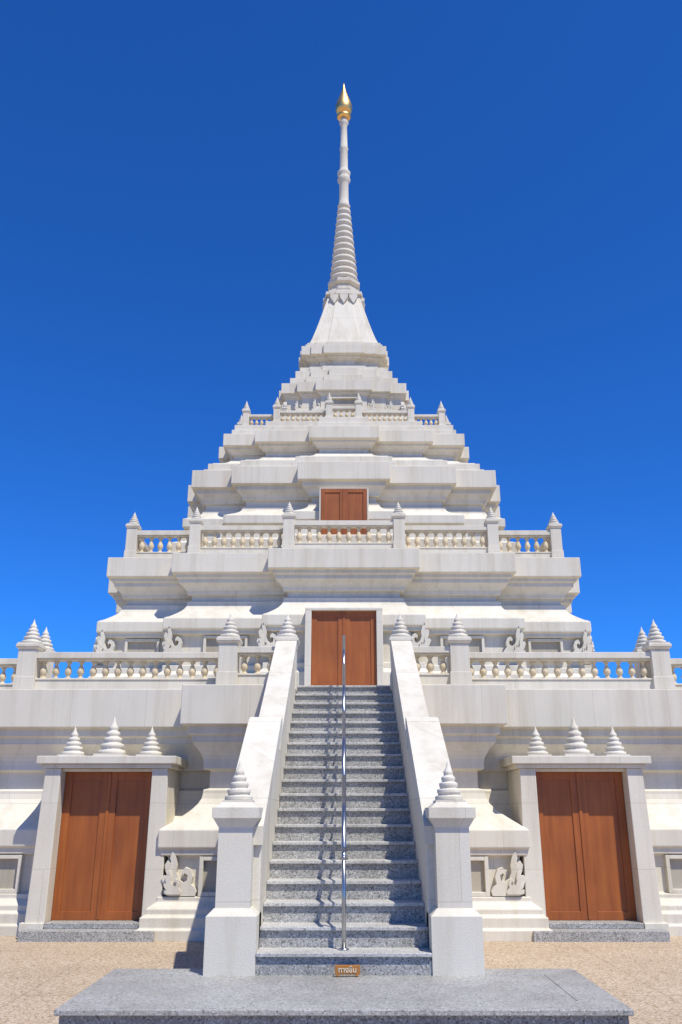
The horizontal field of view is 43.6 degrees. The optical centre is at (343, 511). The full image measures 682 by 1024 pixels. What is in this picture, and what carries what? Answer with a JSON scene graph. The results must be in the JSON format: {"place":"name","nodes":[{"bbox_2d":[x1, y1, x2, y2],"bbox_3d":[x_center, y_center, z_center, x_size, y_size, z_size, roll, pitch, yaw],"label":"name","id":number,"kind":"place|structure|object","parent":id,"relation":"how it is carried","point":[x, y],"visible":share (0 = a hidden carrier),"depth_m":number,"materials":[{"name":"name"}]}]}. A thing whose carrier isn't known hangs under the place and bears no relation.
{"place":"outdoors","nodes":[
{"label":"outdoors","id":0,"kind":"place"},
{"bbox_2d":[0,936,681,1023],"bbox_3d":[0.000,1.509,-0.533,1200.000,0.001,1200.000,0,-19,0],"label":"ground","id":1,"kind":"structure","parent":0,"point":[40,982],"depth_m":9.52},
{"bbox_2d":[0,684,681,941],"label":"first terrace","id":2,"kind":"structure","parent":1,"relation":"on","point":[485,728],"depth_m":12.78,"materials":[{"name":"white paint"}]},
{"bbox_2d":[0,647,681,688],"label":"balustrade rails","id":3,"kind":"object","parent":2,"relation":"on","point":[262,678],"visible":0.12,"depth_m":13.78,"materials":[{"name":"white stone"}]},
{"bbox_2d":[0,655,681,683],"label":"balusters","id":4,"kind":"object","parent":2,"relation":"on","point":[429,667],"visible":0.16,"depth_m":13.89,"materials":[{"name":"beige stone"}]},
{"bbox_2d":[0,397,681,896],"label":"panel frames","id":5,"kind":"structure","parent":2,"relation":"on","point":[484,859],"depth_m":12.28,"materials":[{"name":"white stone"}]},
{"bbox_2d":[0,399,681,891],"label":"panel backs","id":6,"kind":"object","parent":5,"relation":"in","point":[8,869],"visible":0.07,"depth_m":12.34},
{"bbox_2d":[57,718,629,755],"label":"portal finials","id":7,"kind":"object","parent":2,"relation":"on","point":[113,745],"visible":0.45,"depth_m":12.47,"materials":[{"name":"white stone"}]},
{"bbox_2d":[88,548,599,684],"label":"second terrace","id":8,"kind":"structure","parent":2,"relation":"on","point":[192,600],"depth_m":18.04,"materials":[{"name":"white stone"}]},
{"bbox_2d":[136,520,550,556],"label":"balustrade rails","id":9,"kind":"object","parent":8,"relation":"on","point":[342,524],"visible":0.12,"depth_m":18.77,"materials":[{"name":"white stone"}]},
{"bbox_2d":[138,527,549,551],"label":"balusters","id":10,"kind":"object","parent":9,"relation":"on","point":[348,539],"visible":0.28,"depth_m":18.74,"materials":[{"name":"beige stone"}]},
{"bbox_2d":[171,462,516,551],"bbox_3d":[0.000,1.482,23.869,9.340,2.700,9.340,0,-19,0],"label":"third tier","id":11,"kind":"object","parent":8,"relation":"on","point":[266,495],"visible":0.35,"depth_m":20.49,"materials":[{"name":"white stone"}]},
{"bbox_2d":[204,417,483,469],"bbox_3d":[0.000,-0.531,24.579,7.860,1.670,7.860,0,-19,0],"label":"fourth tier","id":12,"kind":"object","parent":11,"relation":"on","point":[343,439],"visible":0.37,"depth_m":21.58,"materials":[{"name":"white stone"}]},
{"bbox_2d":[278,367,408,420],"bbox_3d":[0.000,-2.407,25.242,4.600,2.450,4.600,0,-19,0],"label":"fifth tier","id":13,"kind":"object","parent":12,"relation":"on","point":[306,389],"visible":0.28,"depth_m":23.70,"materials":[{"name":"white stone"}]},
{"bbox_2d":[299,343,388,370],"bbox_3d":[0.000,-4.034,25.816,2.740,1.040,2.740,0,-19,0],"label":"bell base","id":14,"kind":"object","parent":13,"relation":"on","point":[328,355],"visible":0.49,"depth_m":24.73,"materials":[{"name":"white stone"}]},
{"bbox_2d":[307,289,379,343],"bbox_3d":[0.000,-5.646,26.386,2.300,2.420,2.300,0,-19,0],"label":"bell body","id":15,"kind":"object","parent":14,"relation":"on","point":[340,321],"visible":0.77,"depth_m":25.52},
{"bbox_2d":[328,117,359,291],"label":"spire","id":16,"kind":"structure","parent":15,"relation":"on","point":[343,274],"depth_m":27.25,"materials":[{"name":"white stone"}]},
{"bbox_2d":[336,84,351,121],"bbox_3d":[0.000,-14.165,29.394,0.570,1.610,0.570,0,-19,0],"label":"gilded finial","id":17,"kind":"object","parent":16,"relation":"on","point":[343,106],"visible":0.91,"depth_m":29.08,"materials":[{"name":"metal"}]},
{"bbox_2d":[323,294,364,310],"bbox_3d":[0.000,-6.297,26.616,1.310,0.320,1.310,0,-19,0],"label":"bell drapery","id":18,"kind":"object","parent":15,"relation":"attached to","point":[343,298],"visible":0.39,"depth_m":26.04,"materials":[{"name":"white stone"}]},
{"bbox_2d":[237,401,450,424],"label":"balustrade posts","id":19,"kind":"object","parent":12,"relation":"on","point":[358,405],"visible":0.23,"depth_m":22.25,"materials":[{"name":"white stone"}]},
{"bbox_2d":[237,393,449,422],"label":"balustrade finials","id":20,"kind":"object","parent":19,"relation":"on","point":[329,398],"visible":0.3,"depth_m":22.43,"materials":[{"name":"white stone"}]},
{"bbox_2d":[249,406,438,424],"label":"balustrade rails","id":21,"kind":"object","parent":12,"relation":"on","point":[349,408],"visible":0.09,"depth_m":22.27,"materials":[{"name":"white stone"}]},
{"bbox_2d":[250,410,437,424],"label":"balusters","id":22,"kind":"object","parent":12,"relation":"on","point":[346,415],"visible":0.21,"depth_m":22.27,"materials":[{"name":"beige stone"}]},
{"bbox_2d":[124,514,563,556],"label":"balustrade posts","id":23,"kind":"object","parent":8,"relation":"on","point":[491,535],"visible":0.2,"depth_m":18.70,"materials":[{"name":"white stone"}]},
{"bbox_2d":[126,502,560,526],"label":"balustrade finials","id":24,"kind":"object","parent":23,"relation":"on","point":[289,510],"visible":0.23,"depth_m":18.89,"materials":[{"name":"white stone"}]},
{"bbox_2d":[51,489,636,919],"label":"timber doors","id":25,"kind":"structure","parent":2,"relation":"on","point":[585,851],"depth_m":12.23,"materials":[{"name":"brown wood"}]},
{"bbox_2d":[12,637,675,691],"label":"balustrade posts","id":26,"kind":"object","parent":2,"relation":"on","point":[657,666],"visible":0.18,"depth_m":13.67,"materials":[{"name":"white stone"}]},
{"bbox_2d":[18,613,669,651],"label":"balustrade finials","id":27,"kind":"object","parent":26,"relation":"on","point":[288,630],"visible":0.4,"depth_m":13.67,"materials":[{"name":"white stone"}]},
{"bbox_2d":[93,399,594,895],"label":"flame ornaments","id":28,"kind":"object","parent":2,"relation":"on","point":[176,885],"visible":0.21,"depth_m":17.18,"materials":[{"name":"white stone"}]},
{"bbox_2d":[17,488,669,938],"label":"door surrounds","id":29,"kind":"object","parent":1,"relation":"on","point":[519,770],"visible":0.23,"depth_m":12.13,"materials":[{"name":"white stone"}]},
{"bbox_2d":[17,920,669,941],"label":"door steps","id":30,"kind":"structure","parent":1,"relation":"on","point":[125,931],"depth_m":11.29,"materials":[{"name":"white stone"}]},
{"bbox_2d":[203,641,484,975],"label":"stone staircase","id":31,"kind":"structure","parent":1,"relation":"on","point":[277,818],"depth_m":8.37,"materials":[{"name":"grey stone"}]},
{"bbox_2d":[339,635,348,950],"bbox_3d":[0.000,2.888,10.610,0.090,3.864,5.676,0,-19,0],"label":"metal handrail","id":32,"kind":"object","parent":31,"relation":"on","point":[343,858],"visible":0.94,"depth_m":8.45,"materials":[{"name":"silver metal"}]},
{"bbox_2d":[54,969,633,1023],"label":"granite platform","id":33,"kind":"structure","parent":1,"relation":"on","point":[196,996],"depth_m":6.27,"materials":[{"name":"grey stone"}]},
{"bbox_2d":[335,965,359,976],"bbox_3d":[0.030,3.862,7.189,0.210,0.085,0.070,0,-19,0],"label":"wooden direction sign","id":34,"kind":"object","parent":33,"relation":"on","point":[347,969],"visible":1,"depth_m":7.17,"materials":[{"name":"brown wood"}]},
{"bbox_2d":[0,0,681,683],"label":"sky","id":35,"kind":"structure","parent":0,"point":[169,186],"materials":[{"name":"blue"}]}
]}

